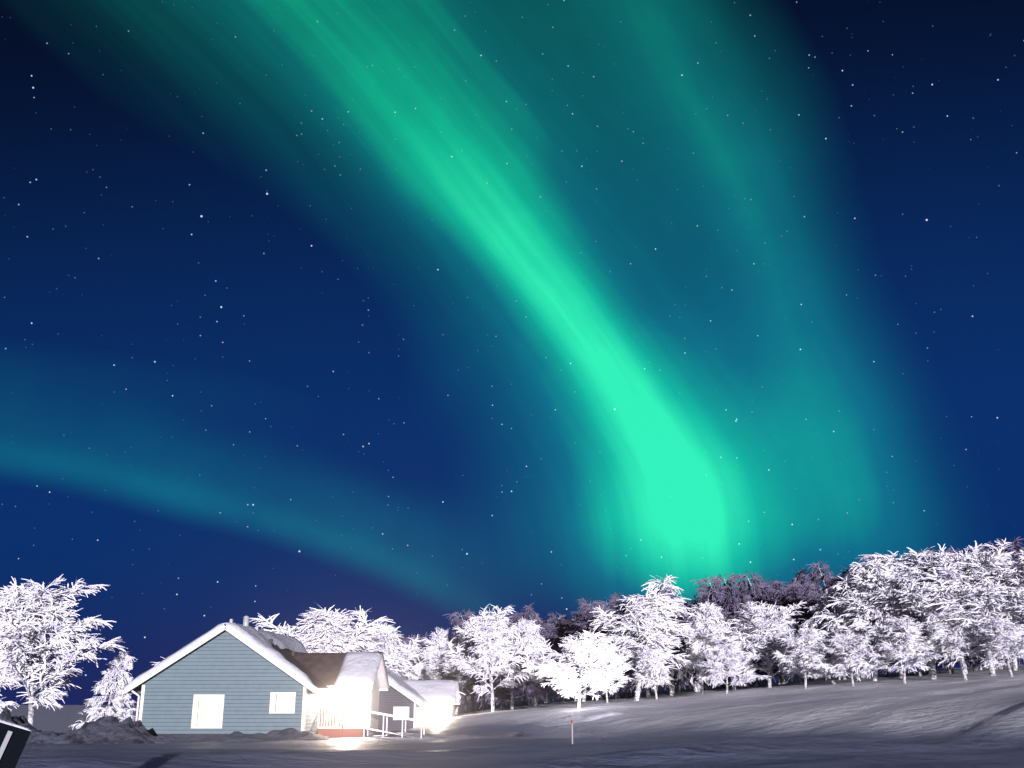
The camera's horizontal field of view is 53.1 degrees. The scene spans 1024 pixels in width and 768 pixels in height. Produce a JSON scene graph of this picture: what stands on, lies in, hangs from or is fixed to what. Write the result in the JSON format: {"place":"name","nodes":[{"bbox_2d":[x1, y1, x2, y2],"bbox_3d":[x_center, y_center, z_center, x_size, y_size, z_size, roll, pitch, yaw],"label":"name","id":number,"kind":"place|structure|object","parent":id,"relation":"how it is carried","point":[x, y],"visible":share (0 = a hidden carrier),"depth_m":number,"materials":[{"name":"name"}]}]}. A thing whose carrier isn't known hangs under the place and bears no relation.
{"place":"outdoors","nodes":[
{"label":"outdoors","id":0,"kind":"place"},
{"bbox_2d":[0,665,1023,767],"bbox_3d":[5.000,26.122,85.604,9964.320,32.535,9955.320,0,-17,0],"label":"ground","id":1,"kind":"structure","parent":0,"point":[975,719],"depth_m":46.34,"materials":[{"name":"white snow"}]},
{"bbox_2d":[0,719,31,767],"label":"road sign","id":2,"kind":"object","parent":1,"relation":"on","point":[13,739],"visible":1,"depth_m":14.39,"materials":[{"name":"grey metal"}]},
{"bbox_2d":[0,619,56,712],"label":"birch","id":3,"kind":"object","parent":1,"relation":"on","point":[2,703],"visible":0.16,"depth_m":75.12,"materials":[{"name":"white plant"}]},
{"bbox_2d":[0,574,127,725],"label":"tree","id":4,"kind":"object","parent":1,"relation":"on","point":[41,610],"visible":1,"depth_m":65.63,"materials":[{"name":"white plant"}]},
{"bbox_2d":[0,706,155,743],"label":"snowbank","id":5,"kind":"structure","parent":1,"relation":"on","point":[108,730],"depth_m":48.57,"materials":[{"name":"white snow"}]},
{"bbox_2d":[69,650,136,729],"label":"tree","id":6,"kind":"object","parent":1,"relation":"on","point":[123,676],"visible":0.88,"depth_m":71.15,"materials":[{"name":"plant"}]},
{"bbox_2d":[146,728,330,742],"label":"snowbank","id":7,"kind":"structure","parent":1,"relation":"on","point":[279,735],"depth_m":50.38,"materials":[{"name":"white snow"}]},
{"bbox_2d":[122,616,424,737],"bbox_3d":[-12.564,17.263,59.544,15.402,6.813,13.860,0,-17,0],"label":"cabin","id":8,"kind":"object","parent":1,"relation":"on","point":[229,678],"visible":0.98,"depth_m":53.88,"materials":[{"name":"blue wood"}]},
{"bbox_2d":[249,601,465,703],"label":"tree","id":9,"kind":"object","parent":1,"relation":"on","point":[323,633],"visible":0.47,"depth_m":96.02,"materials":[{"name":"white plant"}]},
{"bbox_2d":[363,621,424,679],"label":"birch","id":10,"kind":"object","parent":1,"relation":"on","point":[388,640],"visible":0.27,"depth_m":111.16,"materials":[{"name":"white plant"}]},
{"bbox_2d":[386,634,411,666],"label":"birch","id":11,"kind":"object","parent":1,"relation":"on","point":[402,638],"visible":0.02,"depth_m":141.98,"materials":[{"name":"white plant"}]},
{"bbox_2d":[392,648,428,679],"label":"birch","id":12,"kind":"object","parent":1,"relation":"on","point":[415,663],"visible":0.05,"depth_m":117.48,"materials":[{"name":"white plant"}]},
{"bbox_2d":[378,667,460,730],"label":"cabin","id":13,"kind":"object","parent":1,"relation":"on","point":[404,696],"visible":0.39,"depth_m":88.07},
{"bbox_2d":[393,631,453,679],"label":"birch","id":14,"kind":"object","parent":1,"relation":"on","point":[422,645],"visible":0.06,"depth_m":119.62,"materials":[{"name":"white plant"}]},
{"bbox_2d":[412,627,455,679],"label":"birch","id":15,"kind":"object","parent":1,"relation":"on","point":[435,657],"visible":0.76,"depth_m":114.03,"materials":[{"name":"white plant"}]},
{"bbox_2d":[440,634,455,707],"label":"birch","id":16,"kind":"object","parent":1,"relation":"on","point":[450,639],"visible":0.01,"depth_m":127.21,"materials":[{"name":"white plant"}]},
{"bbox_2d":[385,731,530,737],"bbox_3d":[-3.000,19.936,58.207,8.544,0.398,2.400,6,-18,-20],"label":"snow patch","id":17,"kind":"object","parent":1,"relation":"on","point":[506,734],"depth_m":58.22,"materials":[{"name":"white snow"}]},
{"bbox_2d":[443,642,476,712],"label":"birch","id":18,"kind":"object","parent":1,"relation":"on","point":[465,708],"visible":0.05,"depth_m":114.29,"materials":[{"name":"white plant"}]},
{"bbox_2d":[439,616,488,714],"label":"birch","id":19,"kind":"object","parent":1,"relation":"on","point":[465,682],"visible":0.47,"depth_m":107.36,"materials":[{"name":"white plant"}]},
{"bbox_2d":[426,643,509,711],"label":"birch","id":20,"kind":"object","parent":1,"relation":"on","point":[472,709],"depth_m":124.21,"materials":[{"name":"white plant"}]},
{"bbox_2d":[441,609,509,709],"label":"birch","id":21,"kind":"object","parent":1,"relation":"on","point":[468,696],"visible":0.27,"depth_m":109.07,"materials":[{"name":"grey plant"}]},
{"bbox_2d":[439,604,541,711],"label":"tree","id":22,"kind":"object","parent":1,"relation":"on","point":[492,625],"visible":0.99,"depth_m":90.73,"materials":[{"name":"white plant"}]},
{"bbox_2d":[486,645,514,708],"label":"birch","id":23,"kind":"object","parent":1,"relation":"on","point":[502,677],"depth_m":115.58,"materials":[{"name":"white plant"}]},
{"bbox_2d":[476,612,547,709],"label":"birch","id":24,"kind":"object","parent":1,"relation":"on","point":[526,687],"visible":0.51,"depth_m":96.62,"materials":[{"name":"grey plant"}]},
{"bbox_2d":[502,622,525,704],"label":"birch","id":25,"kind":"object","parent":1,"relation":"on","point":[523,702],"visible":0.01,"depth_m":116.67,"materials":[{"name":"white plant"}]},
{"bbox_2d":[509,617,550,706],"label":"birch","id":26,"kind":"object","parent":1,"relation":"on","point":[526,625],"visible":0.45,"depth_m":98.89,"materials":[{"name":"white plant"}]},
{"bbox_2d":[504,612,572,703],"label":"birch","id":27,"kind":"object","parent":1,"relation":"on","point":[554,618],"visible":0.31,"depth_m":110.44,"materials":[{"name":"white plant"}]},
{"bbox_2d":[514,603,570,702],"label":"birch","id":28,"kind":"object","parent":1,"relation":"on","point":[529,612],"visible":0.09,"depth_m":113.62,"materials":[{"name":"grey plant"}]},
{"bbox_2d":[518,624,568,702],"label":"birch","id":29,"kind":"object","parent":1,"relation":"on","point":[554,632],"visible":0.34,"depth_m":108.99,"materials":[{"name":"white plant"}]},
{"bbox_2d":[544,617,569,700],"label":"birch","id":30,"kind":"object","parent":1,"relation":"on","point":[557,626],"depth_m":115.76,"materials":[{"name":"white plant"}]},
{"bbox_2d":[571,713,572,743],"bbox_3d":[2.450,14.134,41.653,0.090,1.401,0.150,0,-17,0],"label":"snow stake","id":31,"kind":"object","parent":1,"relation":"on","point":[572,726],"visible":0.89,"depth_m":41.69,"materials":[{"name":"grey wood"}]},
{"bbox_2d":[514,630,634,707],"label":"tree","id":32,"kind":"object","parent":1,"relation":"on","point":[581,645],"visible":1,"depth_m":76.61,"materials":[{"name":"white plant"}]},
{"bbox_2d":[543,597,608,700],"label":"birch","id":33,"kind":"object","parent":1,"relation":"on","point":[580,618],"visible":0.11,"depth_m":105.42,"materials":[{"name":"grey plant"}]},
{"bbox_2d":[534,711,622,726],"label":"snow patch","id":34,"kind":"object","parent":1,"relation":"on","point":[576,719],"depth_m":67.24,"materials":[{"name":"white snow"}]},
{"bbox_2d":[548,603,618,701],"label":"birch","id":35,"kind":"object","parent":1,"relation":"on","point":[589,616],"visible":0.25,"depth_m":97.47,"materials":[{"name":"white plant"}]},
{"bbox_2d":[550,610,619,698],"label":"birch","id":36,"kind":"object","parent":1,"relation":"on","point":[564,630],"visible":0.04,"depth_m":108.82,"materials":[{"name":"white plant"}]},
{"bbox_2d":[575,592,634,697],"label":"birch","id":37,"kind":"object","parent":1,"relation":"on","point":[620,602],"visible":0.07,"depth_m":115.30,"materials":[{"name":"grey plant"}]},
{"bbox_2d":[579,656,632,702],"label":"birch","id":38,"kind":"object","parent":1,"relation":"on","point":[615,686],"visible":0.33,"depth_m":82.45,"materials":[{"name":"white plant"}]},
{"bbox_2d":[601,631,635,698],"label":"birch","id":39,"kind":"object","parent":1,"relation":"on","point":[615,697],"visible":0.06,"depth_m":107.28,"materials":[{"name":"white plant"}]},
{"bbox_2d":[595,596,645,697],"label":"birch","id":40,"kind":"object","parent":1,"relation":"on","point":[610,605],"visible":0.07,"depth_m":111.13,"materials":[{"name":"grey plant"}]},
{"bbox_2d":[617,612,632,696],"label":"birch","id":41,"kind":"object","parent":1,"relation":"on","point":[631,693],"visible":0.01,"depth_m":110.95,"materials":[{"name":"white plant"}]},
{"bbox_2d":[589,588,700,700],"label":"tree","id":42,"kind":"object","parent":1,"relation":"on","point":[650,634],"visible":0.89,"depth_m":86.64,"materials":[{"name":"white plant"}]},
{"bbox_2d":[612,603,685,696],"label":"birch","id":43,"kind":"object","parent":1,"relation":"on","point":[627,685],"visible":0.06,"depth_m":97.32,"materials":[{"name":"grey plant"}]},
{"bbox_2d":[633,648,673,698],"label":"birch","id":44,"kind":"object","parent":1,"relation":"on","point":[651,654],"visible":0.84,"depth_m":84.73,"materials":[{"name":"white plant"}]},
{"bbox_2d":[632,587,712,693],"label":"tree","id":45,"kind":"object","parent":1,"relation":"on","point":[683,647],"visible":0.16,"depth_m":95.98,"materials":[{"name":"grey plant"}]},
{"bbox_2d":[628,574,717,695],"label":"tree","id":46,"kind":"object","parent":1,"relation":"on","point":[666,584],"visible":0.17,"depth_m":95.48,"materials":[{"name":"white plant"}]},
{"bbox_2d":[658,603,696,692],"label":"birch","id":47,"kind":"object","parent":1,"relation":"on","point":[679,691],"visible":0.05,"depth_m":105.70,"materials":[{"name":"grey plant"}]},
{"bbox_2d":[673,587,728,691],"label":"birch","id":48,"kind":"object","parent":1,"relation":"on","point":[704,595],"visible":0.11,"depth_m":97.26,"materials":[{"name":"grey plant"}]},
{"bbox_2d":[680,602,730,693],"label":"birch","id":49,"kind":"object","parent":1,"relation":"on","point":[702,625],"visible":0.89,"depth_m":88.41,"materials":[{"name":"white plant"}]},
{"bbox_2d":[682,593,759,685],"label":"birch","id":50,"kind":"object","parent":1,"relation":"on","point":[755,604],"visible":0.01,"depth_m":113.13,"materials":[{"name":"grey plant"}]},
{"bbox_2d":[692,575,766,686],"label":"birch","id":51,"kind":"object","parent":1,"relation":"on","point":[706,582],"visible":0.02,"depth_m":115.04,"materials":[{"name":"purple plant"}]},
{"bbox_2d":[701,612,763,689],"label":"birch","id":52,"kind":"object","parent":1,"relation":"on","point":[726,618],"visible":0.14,"depth_m":92.22,"materials":[{"name":"white plant"}]},
{"bbox_2d":[695,642,770,693],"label":"birch","id":53,"kind":"object","parent":1,"relation":"on","point":[731,661],"visible":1,"depth_m":80.48,"materials":[{"name":"white plant"}]},
{"bbox_2d":[686,587,788,688],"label":"tree","id":54,"kind":"object","parent":1,"relation":"on","point":[693,602],"visible":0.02,"depth_m":107.78,"materials":[{"name":"grey plant"}]},
{"bbox_2d":[711,593,774,686],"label":"birch","id":55,"kind":"object","parent":1,"relation":"on","point":[736,611],"visible":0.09,"depth_m":100.94,"materials":[{"name":"grey plant"}]},
{"bbox_2d":[705,573,784,686],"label":"tree","id":56,"kind":"object","parent":1,"relation":"on","point":[736,595],"visible":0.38,"depth_m":101.17,"materials":[{"name":"grey plant"}]},
{"bbox_2d":[751,577,789,685],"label":"birch","id":57,"kind":"object","parent":1,"relation":"on","point":[756,683],"visible":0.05,"depth_m":114.17,"materials":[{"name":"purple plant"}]},
{"bbox_2d":[708,599,833,687],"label":"tree","id":58,"kind":"object","parent":1,"relation":"on","point":[763,616],"visible":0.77,"depth_m":85.37,"materials":[{"name":"white plant"}]},
{"bbox_2d":[736,570,820,683],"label":"tree","id":59,"kind":"object","parent":1,"relation":"on","point":[765,596],"visible":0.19,"depth_m":112.86,"materials":[{"name":"grey plant"}]},
{"bbox_2d":[760,567,822,681],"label":"birch","id":60,"kind":"object","parent":1,"relation":"on","point":[796,577],"visible":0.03,"depth_m":118.03,"materials":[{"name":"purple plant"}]},
{"bbox_2d":[775,601,814,682],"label":"birch","id":61,"kind":"object","parent":1,"relation":"on","point":[794,678],"visible":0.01,"depth_m":113.09,"materials":[{"name":"white plant"}]},
{"bbox_2d":[764,579,838,682],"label":"birch","id":62,"kind":"object","parent":1,"relation":"on","point":[790,596],"visible":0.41,"depth_m":101.42,"materials":[{"name":"grey plant"}]},
{"bbox_2d":[772,626,834,688],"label":"birch","id":63,"kind":"object","parent":1,"relation":"on","point":[802,643],"visible":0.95,"depth_m":79.36,"materials":[{"name":"white plant"}]},
{"bbox_2d":[782,581,868,683],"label":"tree","id":64,"kind":"object","parent":1,"relation":"on","point":[815,624],"visible":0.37,"depth_m":84.67,"materials":[{"name":"white plant"}]},
{"bbox_2d":[791,572,864,680],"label":"birch","id":65,"kind":"object","parent":1,"relation":"on","point":[805,577],"visible":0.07,"depth_m":110.71,"materials":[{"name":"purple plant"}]},
{"bbox_2d":[805,560,886,678],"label":"tree","id":66,"kind":"object","parent":1,"relation":"on","point":[815,577],"visible":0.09,"depth_m":116.73,"materials":[{"name":"grey plant"}]},
{"bbox_2d":[805,629,890,685],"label":"birch","id":67,"kind":"object","parent":1,"relation":"on","point":[842,642],"visible":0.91,"depth_m":76.98,"materials":[{"name":"white plant"}]},
{"bbox_2d":[789,573,925,680],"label":"tree","id":68,"kind":"object","parent":1,"relation":"on","point":[826,586],"visible":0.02,"depth_m":104.19,"materials":[{"name":"white plant"}]},
{"bbox_2d":[836,565,890,677],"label":"birch","id":69,"kind":"object","parent":1,"relation":"on","point":[844,575],"visible":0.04,"depth_m":119.31,"materials":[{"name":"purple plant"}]},
{"bbox_2d":[810,554,922,680],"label":"tree","id":70,"kind":"object","parent":1,"relation":"on","point":[874,575],"visible":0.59,"depth_m":81.15,"materials":[{"name":"white plant"}]},
{"bbox_2d":[844,561,923,678],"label":"tree","id":71,"kind":"object","parent":1,"relation":"on","point":[900,675],"visible":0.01,"depth_m":95.22,"materials":[{"name":"white plant"}]},
{"bbox_2d":[826,616,943,682],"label":"birch","id":72,"kind":"object","parent":1,"relation":"on","point":[906,632],"visible":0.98,"depth_m":75.37,"materials":[{"name":"white plant"}]},
{"bbox_2d":[862,555,912,676],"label":"birch","id":73,"kind":"object","parent":1,"relation":"on","point":[886,674],"visible":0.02,"depth_m":112.23,"materials":[{"name":"white plant"}]},
{"bbox_2d":[855,553,947,674],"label":"tree","id":74,"kind":"object","parent":1,"relation":"on","point":[866,559],"visible":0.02,"depth_m":120.05,"materials":[{"name":"white plant"}]},
{"bbox_2d":[823,544,999,678],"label":"tree","id":75,"kind":"object","parent":1,"relation":"on","point":[927,594],"visible":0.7,"depth_m":78.67,"materials":[{"name":"white plant"}]},
{"bbox_2d":[888,548,958,673],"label":"tree","id":76,"kind":"object","parent":1,"relation":"on","point":[927,671],"depth_m":113.70,"materials":[{"name":"white plant"}]},
{"bbox_2d":[895,557,985,673],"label":"tree","id":77,"kind":"object","parent":1,"relation":"on","point":[951,671],"depth_m":101.66,"materials":[{"name":"white plant"}]},
{"bbox_2d":[924,547,977,670],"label":"birch","id":78,"kind":"object","parent":1,"relation":"on","point":[950,551],"depth_m":115.56,"materials":[{"name":"white plant"}]},
{"bbox_2d":[921,606,988,679],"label":"birch","id":79,"kind":"object","parent":1,"relation":"on","point":[953,632],"visible":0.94,"depth_m":74.71,"materials":[{"name":"white plant"}]},
{"bbox_2d":[889,538,1023,675],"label":"tree","id":80,"kind":"object","parent":1,"relation":"on","point":[983,566],"visible":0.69,"depth_m":76.40,"materials":[{"name":"white plant"}]},
{"bbox_2d":[928,548,1002,673],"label":"tree","id":81,"kind":"object","parent":1,"relation":"on","point":[963,606],"visible":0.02,"depth_m":94.12,"materials":[{"name":"white plant"}]},
{"bbox_2d":[923,552,1011,673],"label":"tree","id":82,"kind":"object","parent":1,"relation":"on","point":[978,661],"visible":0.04,"depth_m":99.46,"materials":[{"name":"white plant"}]},
{"bbox_2d":[956,627,1022,668],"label":"birch","id":83,"kind":"object","parent":1,"relation":"on","point":[999,662],"depth_m":104.16,"materials":[{"name":"white plant"}]},
{"bbox_2d":[963,545,1023,669],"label":"birch","id":84,"kind":"object","parent":1,"relation":"on","point":[1014,660],"visible":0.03,"depth_m":92.28,"materials":[{"name":"white plant"}]},
{"bbox_2d":[975,618,1023,676],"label":"birch","id":85,"kind":"object","parent":1,"relation":"on","point":[1008,639],"visible":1,"depth_m":71.34,"materials":[{"name":"white plant"}]},
{"bbox_2d":[978,541,1023,664],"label":"birch","id":86,"kind":"object","parent":1,"relation":"on","point":[984,547],"visible":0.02,"depth_m":112.76,"materials":[{"name":"white plant"}]},
{"bbox_2d":[988,550,1023,636],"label":"birch","id":87,"kind":"object","parent":1,"relation":"on","point":[1019,607],"visible":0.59,"depth_m":75.61,"materials":[{"name":"white plant"}]},
{"bbox_2d":[994,536,1023,668],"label":"birch","id":88,"kind":"object","parent":1,"relation":"on","point":[1018,547],"visible":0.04,"depth_m":101.64,"materials":[{"name":"white plant"}]},
{"bbox_2d":[0,0,1023,704],"label":"sky","id":89,"kind":"structure","parent":0,"point":[414,313],"materials":[{"name":"blue"}]}
]}

